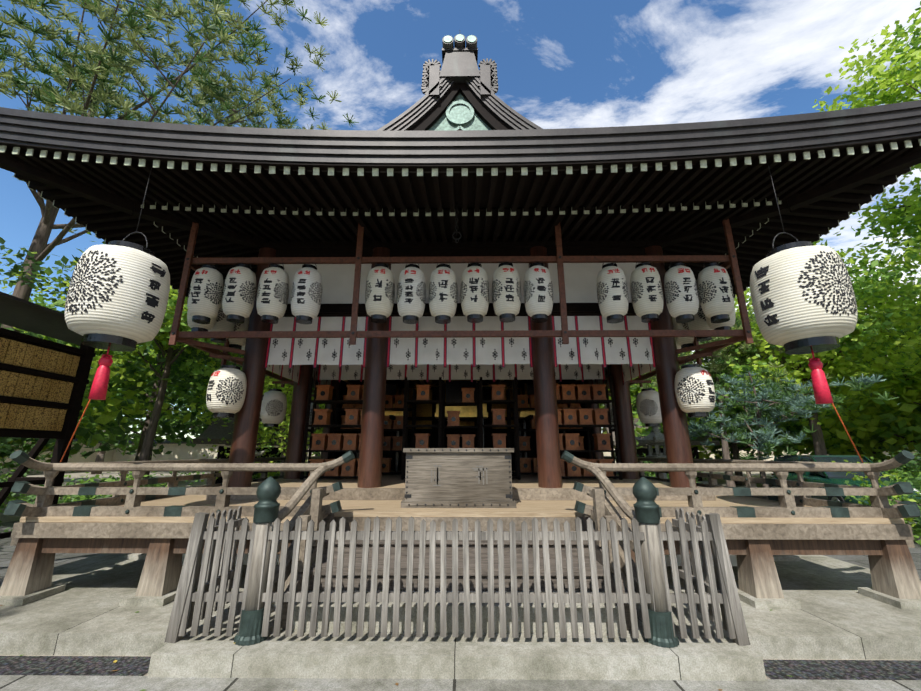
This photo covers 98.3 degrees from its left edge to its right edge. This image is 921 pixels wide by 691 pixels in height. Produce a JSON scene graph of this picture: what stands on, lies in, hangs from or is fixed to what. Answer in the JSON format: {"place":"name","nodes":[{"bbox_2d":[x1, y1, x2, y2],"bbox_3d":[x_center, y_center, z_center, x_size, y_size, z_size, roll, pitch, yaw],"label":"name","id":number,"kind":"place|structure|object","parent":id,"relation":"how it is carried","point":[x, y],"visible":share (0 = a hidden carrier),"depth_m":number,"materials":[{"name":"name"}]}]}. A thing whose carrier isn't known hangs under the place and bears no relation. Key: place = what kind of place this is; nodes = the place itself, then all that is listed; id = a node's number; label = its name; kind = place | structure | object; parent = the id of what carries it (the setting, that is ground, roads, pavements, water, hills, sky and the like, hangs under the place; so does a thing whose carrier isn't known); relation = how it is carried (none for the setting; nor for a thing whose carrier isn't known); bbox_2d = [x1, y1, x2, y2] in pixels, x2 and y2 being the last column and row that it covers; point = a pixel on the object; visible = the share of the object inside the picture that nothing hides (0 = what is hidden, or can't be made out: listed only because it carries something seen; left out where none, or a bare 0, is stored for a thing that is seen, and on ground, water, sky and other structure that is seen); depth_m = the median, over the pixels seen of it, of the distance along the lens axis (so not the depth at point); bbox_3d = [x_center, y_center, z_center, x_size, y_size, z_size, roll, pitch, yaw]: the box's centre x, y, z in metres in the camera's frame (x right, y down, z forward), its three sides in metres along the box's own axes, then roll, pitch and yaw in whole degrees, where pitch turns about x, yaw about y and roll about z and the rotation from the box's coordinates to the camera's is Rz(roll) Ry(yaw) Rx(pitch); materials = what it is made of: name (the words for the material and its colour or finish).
{"place":"outdoors","nodes":[
{"label":"outdoors","id":0,"kind":"place"},
{"bbox_2d":[0,471,873,678],"bbox_3d":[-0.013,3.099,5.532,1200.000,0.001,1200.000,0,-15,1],"label":"ground","id":1,"kind":"structure","parent":0,"point":[79,475],"depth_m":22.73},
{"bbox_2d":[0,437,51,512],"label":"shrub","id":2,"kind":"object","parent":1,"relation":"on","point":[3,477],"visible":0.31,"depth_m":9.09,"materials":[{"name":"green plant"}]},
{"bbox_2d":[0,38,92,115],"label":"pine tree","id":3,"kind":"object","parent":1,"relation":"on","point":[64,100],"visible":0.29,"depth_m":8.93,"materials":[{"name":"green plant"}]},
{"bbox_2d":[0,324,97,473],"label":"shrub","id":4,"kind":"object","parent":1,"relation":"on","point":[46,446],"visible":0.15,"depth_m":13.92,"materials":[{"name":"green plant"}]},
{"bbox_2d":[0,438,114,474],"bbox_3d":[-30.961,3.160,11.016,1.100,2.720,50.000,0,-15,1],"label":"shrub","id":5,"kind":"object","parent":1,"relation":"on","point":[76,458],"depth_m":31.77,"materials":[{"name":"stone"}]},
{"bbox_2d":[0,290,190,471],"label":"tree","id":6,"kind":"object","parent":1,"relation":"on","point":[92,436],"visible":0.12,"depth_m":12.94,"materials":[{"name":"green plant"}]},
{"bbox_2d":[21,300,173,473],"bbox_3d":[-26.572,2.849,30.004,16.302,13.161,15.087,-4,-16,15],"label":"tree","id":7,"kind":"object","parent":1,"relation":"on","point":[100,457],"visible":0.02,"depth_m":29.55,"materials":[{"name":"green plant"}]},
{"bbox_2d":[9,228,243,479],"bbox_3d":[-13.100,1.356,17.951,9.630,9.806,10.404,-8,-17,27],"label":"tree","id":8,"kind":"object","parent":1,"relation":"on","point":[160,359],"visible":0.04,"depth_m":16.32,"materials":[{"name":"green plant"}]},
{"bbox_2d":[0,237,271,478],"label":"tree","id":9,"kind":"object","parent":1,"relation":"on","point":[164,332],"visible":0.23,"depth_m":12.34,"materials":[{"name":"green plant"}]},
{"bbox_2d":[50,351,274,477],"bbox_3d":[-17.108,3.632,22.447,12.778,7.739,15.436,-8,-17,28],"label":"tree","id":10,"kind":"object","parent":1,"relation":"on","point":[168,427],"visible":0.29,"depth_m":20.38,"materials":[{"name":"green plant"}]},
{"bbox_2d":[0,0,358,332],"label":"pine tree","id":11,"kind":"object","parent":1,"relation":"on","point":[103,61],"visible":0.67,"depth_m":11.38,"materials":[{"name":"green plant"}]},
{"bbox_2d":[195,362,324,481],"bbox_3d":[-6.403,1.292,13.933,5.769,7.987,5.862,8,-17,-27],"label":"weeping tree","id":12,"kind":"object","parent":1,"relation":"on","point":[282,436],"visible":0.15,"depth_m":13.11,"materials":[{"name":"green plant"}]},
{"bbox_2d":[0,553,920,680],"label":"stone podium","id":13,"kind":"object","parent":1,"relation":"on","point":[837,615],"visible":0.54,"depth_m":3.13,"materials":[{"name":"stone"}]},
{"bbox_2d":[187,506,243,628],"bbox_3d":[-2.175,1.928,3.549,0.059,0.856,0.692,0,-15,1],"label":"fence","id":14,"kind":"object","parent":13,"relation":"on","point":[234,513],"visible":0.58,"depth_m":3.58,"materials":[{"name":"grey wood"}]},
{"bbox_2d":[234,476,280,645],"bbox_3d":[-1.639,1.714,3.280,0.250,1.210,0.250,0,-15,1],"label":"newel post","id":15,"kind":"object","parent":13,"relation":"on","point":[267,505],"visible":0.94,"depth_m":3.20,"materials":[{"name":"grey wood"}]},
{"bbox_2d":[281,513,630,632],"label":"stairs","id":16,"kind":"structure","parent":13,"relation":"on","point":[329,518],"depth_m":3.63,"materials":[{"name":"grey wood"}]},
{"bbox_2d":[273,464,638,592],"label":"stair rails","id":17,"kind":"object","parent":16,"relation":"on","point":[314,511],"visible":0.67,"depth_m":3.79,"materials":[{"name":"brown wood"}]},
{"bbox_2d":[164,512,749,645],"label":"fence end posts","id":18,"kind":"object","parent":13,"relation":"on","point":[713,520],"visible":0.93,"depth_m":3.15,"materials":[{"name":"grey wood"}]},
{"bbox_2d":[178,516,735,638],"bbox_3d":[-0.040,1.830,3.192,4.279,0.861,0.059,0,-15,1],"label":"fence","id":19,"kind":"object","parent":18,"relation":"attached to","point":[420,597],"visible":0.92,"depth_m":3.16,"materials":[{"name":"grey wood"}]},
{"bbox_2d":[182,553,736,565],"bbox_3d":[0.016,3.472,8.429,7.400,0.480,6.690,0,-15,1],"label":"plaster mound","id":20,"kind":"object","parent":13,"relation":"on","point":[733,559],"depth_m":5.15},
{"bbox_2d":[0,471,920,608],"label":"wooden veranda","id":21,"kind":"structure","parent":13,"relation":"on","point":[757,546],"depth_m":4.01,"materials":[{"name":"brown wood"}]},
{"bbox_2d":[300,377,363,479],"bbox_3d":[-2.260,1.597,7.770,1.420,1.920,0.340,0,-15,1],"label":"rack","id":22,"kind":"object","parent":21,"relation":"on","point":[331,442],"visible":0.58,"depth_m":7.67,"materials":[{"name":"brown wood"}]},
{"bbox_2d":[328,388,416,473],"bbox_3d":[-2.006,1.972,9.168,1.900,1.920,0.340,0,-15,1],"label":"rack","id":23,"kind":"object","parent":21,"relation":"on","point":[388,426],"visible":0.31,"depth_m":9.12,"materials":[{"name":"brown wood"}]},
{"bbox_2d":[341,380,423,471],"bbox_3d":[-1.924,1.511,10.015,2.189,3.248,2.300,0,-15,1],"label":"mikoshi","id":24,"kind":"object","parent":21,"relation":"on","point":[394,387],"visible":0.17,"depth_m":9.77,"materials":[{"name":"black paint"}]},
{"bbox_2d":[401,377,442,479],"bbox_3d":[-0.736,1.593,7.755,0.730,1.920,0.340,0,-15,1],"label":"rack","id":25,"kind":"object","parent":21,"relation":"on","point":[423,397],"visible":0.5,"depth_m":7.72,"materials":[{"name":"brown wood"}]},
{"bbox_2d":[401,448,516,507],"bbox_3d":[-0.021,1.690,5.160,1.380,0.690,0.708,0,-15,1],"label":"offering box","id":26,"kind":"object","parent":21,"relation":"on","point":[458,477],"visible":1,"depth_m":4.86,"materials":[{"name":"grey wood"}]},
{"bbox_2d":[442,381,479,447],"bbox_3d":[0.009,1.695,8.134,0.770,1.920,0.340,0,-15,1],"label":"rack","id":27,"kind":"object","parent":21,"relation":"on","point":[453,418],"visible":0.6,"depth_m":8.07,"materials":[{"name":"brown wood"}]},
{"bbox_2d":[416,379,506,447],"bbox_3d":[0.026,1.440,10.014,2.372,3.385,2.500,0,-15,1],"label":"mikoshi","id":28,"kind":"object","parent":21,"relation":"on","point":[453,391],"visible":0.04,"depth_m":9.70,"materials":[{"name":"black paint"}]},
{"bbox_2d":[3,450,920,517],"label":"veranda railings","id":29,"kind":"object","parent":21,"relation":"on","point":[130,498],"visible":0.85,"depth_m":4.18,"materials":[{"name":"brown wood"}]},
{"bbox_2d":[335,380,588,470],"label":"hall back wall","id":30,"kind":"structure","parent":21,"relation":"on","point":[425,410],"depth_m":11.17,"materials":[{"name":"brown wood"}]},
{"bbox_2d":[228,245,696,487],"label":"columns","id":31,"kind":"structure","parent":21,"relation":"on","point":[673,416],"depth_m":6.10,"materials":[{"name":"brown wood"}]},
{"bbox_2d":[257,236,663,316],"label":"wall","id":32,"kind":"structure","parent":31,"relation":"on","point":[580,279],"depth_m":6.66,"materials":[{"name":"white wood"}]},
{"bbox_2d":[266,365,300,385],"bbox_3d":[-3.248,0.194,7.343,0.043,0.850,1.598,0,-15,1],"label":"curtain","id":33,"kind":"object","parent":32,"relation":"hanging from","point":[292,373],"visible":0.35,"depth_m":7.49,"materials":[{"name":"fabric"}]},
{"bbox_2d":[264,317,367,367],"bbox_3d":[-2.298,-0.059,6.399,1.598,0.850,0.043,0,-15,1],"label":"curtain","id":34,"kind":"object","parent":32,"relation":"hanging from","point":[290,352],"visible":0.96,"depth_m":6.38,"materials":[{"name":"fabric"}]},
{"bbox_2d":[312,365,331,390],"bbox_3d":[-3.229,0.693,9.208,0.038,0.850,1.598,0,-15,1],"label":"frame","id":35,"kind":"object","parent":32,"relation":"hanging from","point":[320,382],"visible":0.23,"depth_m":9.01,"materials":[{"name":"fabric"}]},
{"bbox_2d":[386,316,532,367],"bbox_3d":[-0.013,-0.065,6.378,2.308,0.850,0.043,0,-15,1],"label":"curtain","id":36,"kind":"object","parent":32,"relation":"hanging from","point":[474,351],"visible":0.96,"depth_m":6.36,"materials":[{"name":"fabric"}]},
{"bbox_2d":[0,135,920,297],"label":"roof eaves","id":37,"kind":"object","parent":32,"relation":"on","point":[686,207],"visible":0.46,"depth_m":5.30,"materials":[{"name":"brown wood"}]},
{"bbox_2d":[64,167,169,351],"bbox_3d":[-3.616,-1.036,4.379,0.805,2.169,0.805,0,-15,1],"label":"lantern","id":38,"kind":"object","parent":37,"relation":"attached to","point":[118,292],"visible":1,"depth_m":3.97,"materials":[{"name":"paper"}]},
{"bbox_2d":[60,347,112,461],"bbox_3d":[-3.963,0.627,4.163,0.956,1.154,0.131,-9,-18,31],"label":"tassel","id":39,"kind":"object","parent":38,"relation":"hanging from","point":[99,388],"visible":1,"depth_m":3.99,"materials":[{"name":"red fabric"}]},
{"bbox_2d":[0,77,920,172],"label":"roof","id":40,"kind":"structure","parent":37,"relation":"on","point":[511,136],"depth_m":4.57,"materials":[{"name":"grey tile"}]},
{"bbox_2d":[428,93,490,130],"bbox_3d":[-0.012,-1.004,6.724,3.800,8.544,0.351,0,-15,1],"label":"gable ornament","id":41,"kind":"object","parent":40,"relation":"attached to","point":[459,114],"visible":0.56,"depth_m":7.79,"materials":[{"name":"green metal"}]},
{"bbox_2d":[421,34,498,97],"bbox_3d":[-0.010,-5.621,8.171,1.505,1.756,0.815,0,-15,1],"label":"roof ridge ornament","id":42,"kind":"object","parent":40,"relation":"attached to","point":[459,61],"visible":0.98,"depth_m":7.84,"materials":[{"name":"grey metal"}]},
{"bbox_2d":[168,219,753,395],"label":"lantern frames","id":43,"kind":"structure","parent":37,"relation":"attached to","point":[353,333],"depth_m":5.79,"materials":[{"name":"brown wood"}]},
{"bbox_2d":[187,312,217,330],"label":"paper lantern","id":44,"kind":"object","parent":43,"relation":"attached to","point":[193,326],"visible":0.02,"depth_m":6.12,"materials":[{"name":"paper"}]},
{"bbox_2d":[187,264,223,323],"bbox_3d":[-3.691,-0.798,5.785,0.415,0.957,0.412,0,-15,1],"label":"lantern","id":45,"kind":"object","parent":43,"relation":"hanging from","point":[205,293],"visible":0.96,"depth_m":5.63,"materials":[{"name":"paper"}]},
{"bbox_2d":[209,301,234,342],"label":"paper lantern","id":46,"kind":"object","parent":43,"relation":"attached to","point":[222,323],"visible":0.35,"depth_m":6.61,"materials":[{"name":"paper"}]},
{"bbox_2d":[206,358,246,417],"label":"lantern column","id":47,"kind":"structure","parent":43,"relation":"hanging from","point":[226,391],"depth_m":5.70,"materials":[{"name":"paper"}]},
{"bbox_2d":[228,316,249,349],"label":"paper lantern","id":48,"kind":"object","parent":43,"relation":"attached to","point":[237,343],"visible":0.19,"depth_m":7.09,"materials":[{"name":"paper"}]},
{"bbox_2d":[222,263,256,322],"bbox_3d":[-3.201,-0.810,5.783,0.415,0.957,0.412,0,-15,1],"label":"lantern","id":49,"kind":"object","parent":43,"relation":"hanging from","point":[239,294],"visible":0.96,"depth_m":5.62,"materials":[{"name":"paper"}]},
{"bbox_2d":[256,263,288,323],"bbox_3d":[-2.711,-0.802,5.776,0.415,0.957,0.412,0,-15,1],"label":"lantern","id":50,"kind":"object","parent":43,"relation":"hanging from","point":[272,295],"visible":0.96,"depth_m":5.61,"materials":[{"name":"paper"}]},
{"bbox_2d":[260,383,286,426],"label":"lantern column","id":51,"kind":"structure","parent":43,"relation":"hanging from","point":[273,408],"depth_m":7.88,"materials":[{"name":"paper"}]},
{"bbox_2d":[291,264,321,323],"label":"lantern","id":52,"kind":"object","parent":43,"relation":"hanging from","point":[306,295],"visible":0.98,"depth_m":5.60,"materials":[{"name":"paper"}]},
{"bbox_2d":[365,263,394,323],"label":"lantern","id":53,"kind":"object","parent":43,"relation":"hanging from","point":[379,294],"visible":0.98,"depth_m":5.59,"materials":[{"name":"paper"}]},
{"bbox_2d":[397,263,425,323],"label":"lantern","id":54,"kind":"object","parent":43,"relation":"hanging from","point":[411,294],"visible":0.96,"depth_m":5.58,"materials":[{"name":"paper"}]},
{"bbox_2d":[429,262,457,323],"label":"lantern","id":55,"kind":"object","parent":43,"relation":"hanging from","point":[443,293],"visible":0.98,"depth_m":5.58,"materials":[{"name":"paper"}]},
{"bbox_2d":[317,364,604,381],"bbox_3d":[0.006,0.458,8.233,5.908,0.600,0.048,0,-15,1],"label":"curtain","id":56,"kind":"object","parent":43,"relation":"hanging from","point":[493,372],"visible":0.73,"depth_m":8.21,"materials":[{"name":"fabric"}]},
{"bbox_2d":[460,263,488,322],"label":"lantern","id":57,"kind":"object","parent":43,"relation":"hanging from","point":[474,292],"visible":0.94,"depth_m":5.58,"materials":[{"name":"paper"}]},
{"bbox_2d":[492,262,520,322],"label":"lantern","id":58,"kind":"object","parent":43,"relation":"hanging from","point":[506,291],"visible":0.98,"depth_m":5.57,"materials":[{"name":"paper"}]},
{"bbox_2d":[523,262,552,322],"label":"lantern","id":59,"kind":"object","parent":43,"relation":"hanging from","point":[538,293],"visible":0.94,"depth_m":5.57,"materials":[{"name":"paper"}]},
{"bbox_2d":[597,262,628,323],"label":"lantern","id":60,"kind":"object","parent":43,"relation":"hanging from","point":[612,294],"visible":0.96,"depth_m":5.56,"materials":[{"name":"paper"}]},
{"bbox_2d":[630,261,663,322],"bbox_3d":[2.668,-0.817,5.724,0.415,0.957,0.412,0,-15,1],"label":"lantern","id":61,"kind":"object","parent":43,"relation":"hanging from","point":[646,291],"visible":1,"depth_m":5.56,"materials":[{"name":"paper"}]},
{"bbox_2d":[636,383,661,426],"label":"lantern column","id":62,"kind":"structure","parent":43,"relation":"hanging from","point":[648,407],"depth_m":7.82,"materials":[{"name":"paper"}]},
{"bbox_2d":[664,261,698,322],"bbox_3d":[3.159,-0.810,5.717,0.415,0.957,0.412,0,-15,1],"label":"lantern","id":63,"kind":"object","parent":43,"relation":"hanging from","point":[681,294],"visible":1,"depth_m":5.56,"materials":[{"name":"paper"}]},
{"bbox_2d":[672,317,693,347],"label":"paper lantern","id":64,"kind":"object","parent":43,"relation":"attached to","point":[683,342],"visible":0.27,"depth_m":7.01,"materials":[{"name":"paper"}]},
{"bbox_2d":[674,356,715,417],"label":"lantern column","id":65,"kind":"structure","parent":43,"relation":"hanging from","point":[695,391],"depth_m":5.63,"materials":[{"name":"paper"}]},
{"bbox_2d":[688,293,712,341],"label":"paper lantern","id":66,"kind":"object","parent":43,"relation":"attached to","point":[699,322],"visible":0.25,"depth_m":6.54,"materials":[{"name":"paper"}]},
{"bbox_2d":[697,261,733,322],"bbox_3d":[3.648,-0.807,5.711,0.415,0.957,0.412,0,-15,1],"label":"lantern","id":67,"kind":"object","parent":43,"relation":"hanging from","point":[716,293],"visible":0.96,"depth_m":5.56,"materials":[{"name":"paper"}]},
{"bbox_2d":[705,306,735,329],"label":"paper lantern","id":68,"kind":"object","parent":43,"relation":"attached to","point":[729,324],"visible":0.1,"depth_m":6.04,"materials":[{"name":"paper"}]},
{"bbox_2d":[750,165,857,354],"bbox_3d":[3.544,-1.030,4.303,0.805,2.219,0.805,0,-15,1],"label":"lantern","id":69,"kind":"object","parent":37,"relation":"hanging from","point":[802,294],"visible":1,"depth_m":3.89,"materials":[{"name":"paper"}]},
{"bbox_2d":[808,350,862,461],"bbox_3d":[3.896,0.631,4.080,0.956,1.104,0.131,9,-17,-30],"label":"tassel","id":70,"kind":"object","parent":69,"relation":"hanging from","point":[821,391],"visible":1,"depth_m":3.91,"materials":[{"name":"red fabric"}]},
{"bbox_2d":[592,364,610,388],"bbox_3d":[3.265,0.676,9.144,0.040,0.850,1.598,0,-15,1],"label":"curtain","id":71,"kind":"object","parent":32,"relation":"hanging from","point":[607,375],"visible":0.21,"depth_m":8.90,"materials":[{"name":"fabric"}]},
{"bbox_2d":[552,316,655,366],"bbox_3d":[2.272,-0.071,6.354,1.598,0.850,0.045,0,-15,1],"label":"curtain","id":72,"kind":"object","parent":32,"relation":"hanging from","point":[604,351],"visible":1,"depth_m":6.34,"materials":[{"name":"fabric"}]},
{"bbox_2d":[621,364,654,382],"bbox_3d":[3.242,0.177,7.280,0.043,0.850,1.598,0,-15,1],"label":"curtain","id":73,"kind":"object","parent":32,"relation":"hanging from","point":[633,372],"visible":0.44,"depth_m":7.46,"materials":[{"name":"fabric"}]},
{"bbox_2d":[479,377,520,479],"bbox_3d":[0.744,1.589,7.740,0.730,1.920,0.340,0,-15,1],"label":"rack","id":74,"kind":"object","parent":21,"relation":"on","point":[498,418],"visible":0.69,"depth_m":7.69,"materials":[{"name":"brown wood"}]},
{"bbox_2d":[499,379,579,463],"bbox_3d":[1.976,1.501,9.977,2.189,3.248,2.300,0,-15,1],"label":"mikoshi","id":75,"kind":"object","parent":21,"relation":"on","point":[526,387],"visible":0.08,"depth_m":9.84,"materials":[{"name":"black paint"}]},
{"bbox_2d":[506,388,595,474],"bbox_3d":[2.044,1.961,9.129,1.900,1.920,0.340,0,-15,1],"label":"rack","id":76,"kind":"object","parent":21,"relation":"on","point":[524,446],"visible":0.31,"depth_m":9.00,"materials":[{"name":"brown wood"}]},
{"bbox_2d":[556,377,622,479],"bbox_3d":[2.269,1.585,7.726,1.420,1.920,0.340,0,-15,1],"label":"rack","id":77,"kind":"object","parent":21,"relation":"on","point":[587,394],"visible":0.56,"depth_m":7.66,"materials":[{"name":"brown wood"}]},
{"bbox_2d":[632,477,678,647],"bbox_3d":[1.561,1.706,3.249,0.250,1.210,0.250,0,-15,1],"label":"newel post","id":78,"kind":"object","parent":13,"relation":"on","point":[645,505],"visible":0.92,"depth_m":3.17,"materials":[{"name":"grey wood"}]},
{"bbox_2d":[672,508,727,631],"bbox_3d":[2.103,1.916,3.506,0.059,0.856,0.695,0,-15,1],"label":"fence","id":79,"kind":"object","parent":13,"relation":"on","point":[698,518],"visible":0.4,"depth_m":3.52,"materials":[{"name":"grey wood"}]},
{"bbox_2d":[0,656,920,679],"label":"pebble strip","id":80,"kind":"object","parent":1,"relation":"on","point":[774,669],"visible":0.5,"depth_m":2.98,"materials":[{"name":"grey gravel"}]},
{"bbox_2d":[0,520,920,581],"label":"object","id":81,"kind":"structure","parent":1,"relation":"on","point":[6,551],"depth_m":6.16,"materials":[{"name":"concrete"}]},
{"bbox_2d":[0,291,95,538],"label":"notice board","id":82,"kind":"object","parent":81,"relation":"on","point":[43,382],"visible":0.9,"depth_m":5.28,"materials":[{"name":"brown wood"}]},
{"bbox_2d":[0,471,205,531],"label":"shrub","id":83,"kind":"object","parent":81,"relation":"on","point":[68,498],"visible":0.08,"depth_m":8.44,"materials":[{"name":"green plant"}]},
{"bbox_2d":[193,414,317,483],"bbox_3d":[-8.497,4.543,17.140,4.200,3.220,3.700,3,-15,-11],"label":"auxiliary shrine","id":84,"kind":"object","parent":81,"relation":"on","point":[216,433],"visible":0.17,"depth_m":16.00,"materials":[{"name":"brown wood"}]},
{"bbox_2d":[252,449,307,478],"bbox_3d":[-6.271,4.894,15.328,4.212,1.746,2.816,0,-15,1],"label":"shrub","id":85,"kind":"object","parent":81,"relation":"on","point":[269,474],"visible":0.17,"depth_m":14.69,"materials":[{"name":"green plant"}]},
{"bbox_2d":[635,427,667,478],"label":"stone lantern","id":86,"kind":"object","parent":81,"relation":"on","point":[655,437],"visible":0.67,"depth_m":11.51,"materials":[{"name":"grey stone"}]},
{"bbox_2d":[602,418,719,483],"bbox_3d":[9.633,5.272,19.861,4.600,3.220,3.900,-2,-15,8],"label":"shrub","id":87,"kind":"object","parent":81,"relation":"on","point":[641,451],"visible":0.21,"depth_m":18.70,"materials":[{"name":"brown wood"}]},
{"bbox_2d":[630,307,832,486],"bbox_3d":[9.810,2.071,15.129,6.068,6.962,6.207,-4,-16,16],"label":"pine tree","id":88,"kind":"object","parent":81,"relation":"on","point":[713,366],"visible":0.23,"depth_m":14.09,"materials":[{"name":"green plant"}]},
{"bbox_2d":[688,366,898,487],"bbox_3d":[7.707,2.264,10.042,4.106,3.961,4.722,0,-15,1],"label":"conifer tree","id":89,"kind":"object","parent":81,"relation":"on","point":[786,398],"visible":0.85,"depth_m":10.00,"materials":[{"name":"green plant"}]},
{"bbox_2d":[832,460,920,544],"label":"shrub","id":90,"kind":"object","parent":81,"relation":"on","point":[916,527],"visible":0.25,"depth_m":7.48,"materials":[{"name":"green plant"}]},
{"bbox_2d":[112,439,809,462],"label":"precinct wall","id":91,"kind":"structure","parent":1,"relation":"on","point":[183,451],"depth_m":34.93,"materials":[{"name":"stone"}]},
{"bbox_2d":[599,352,704,413],"bbox_3d":[10.388,2.943,26.301,12.402,11.063,8.854,0,-15,1],"label":"tree","id":92,"kind":"object","parent":1,"relation":"on","point":[636,390],"visible":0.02,"depth_m":25.51,"materials":[{"name":"green plant"}]},
{"bbox_2d":[631,380,885,485],"bbox_3d":[13.574,4.153,21.515,12.784,6.258,10.706,0,-15,1],"label":"tree","id":93,"kind":"object","parent":1,"relation":"on","point":[734,449],"visible":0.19,"depth_m":18.94,"materials":[{"name":"green plant"}]},
{"bbox_2d":[687,228,920,454],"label":"tree","id":94,"kind":"object","parent":1,"relation":"on","point":[867,329],"visible":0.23,"depth_m":13.36,"materials":[{"name":"green plant"}]},
{"bbox_2d":[722,252,920,461],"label":"tree","id":95,"kind":"object","parent":1,"relation":"on","point":[908,337],"depth_m":17.22,"materials":[{"name":"green plant"}]},
{"bbox_2d":[770,455,920,505],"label":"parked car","id":96,"kind":"object","parent":1,"relation":"on","point":[831,477],"visible":0.27,"depth_m":10.92,"materials":[{"name":"teal paint"}]},
{"bbox_2d":[778,330,920,459],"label":"tree","id":97,"kind":"object","parent":1,"relation":"on","point":[892,425],"visible":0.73,"depth_m":14.99,"materials":[{"name":"green plant"}]},
{"bbox_2d":[813,1,920,268],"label":"tall tree","id":98,"kind":"object","parent":1,"relation":"on","point":[906,218],"visible":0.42,"depth_m":11.69,"materials":[{"name":"green plant"}]},
{"bbox_2d":[862,451,920,477],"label":"shrub","id":99,"kind":"object","parent":1,"relation":"on","point":[906,468],"visible":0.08,"depth_m":12.88,"materials":[{"name":"green plant"}]},
{"bbox_2d":[865,225,920,351],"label":"tree","id":100,"kind":"object","parent":1,"relation":"on","point":[911,255],"visible":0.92,"depth_m":11.74,"materials":[{"name":"green plant"}]},
{"bbox_2d":[871,445,920,487],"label":"shrub","id":101,"kind":"object","parent":1,"relation":"on","point":[908,475],"visible":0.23,"depth_m":10.46,"materials":[{"name":"green plant"}]},
{"bbox_2d":[0,675,920,690],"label":"paving","id":102,"kind":"structure","parent":0,"point":[63,683],"depth_m":2.76,"materials":[{"name":"stone"}]},
{"bbox_2d":[0,0,920,438],"label":"sky","id":103,"kind":"structure","parent":0,"point":[562,64],"materials":[{"name":"blue"}]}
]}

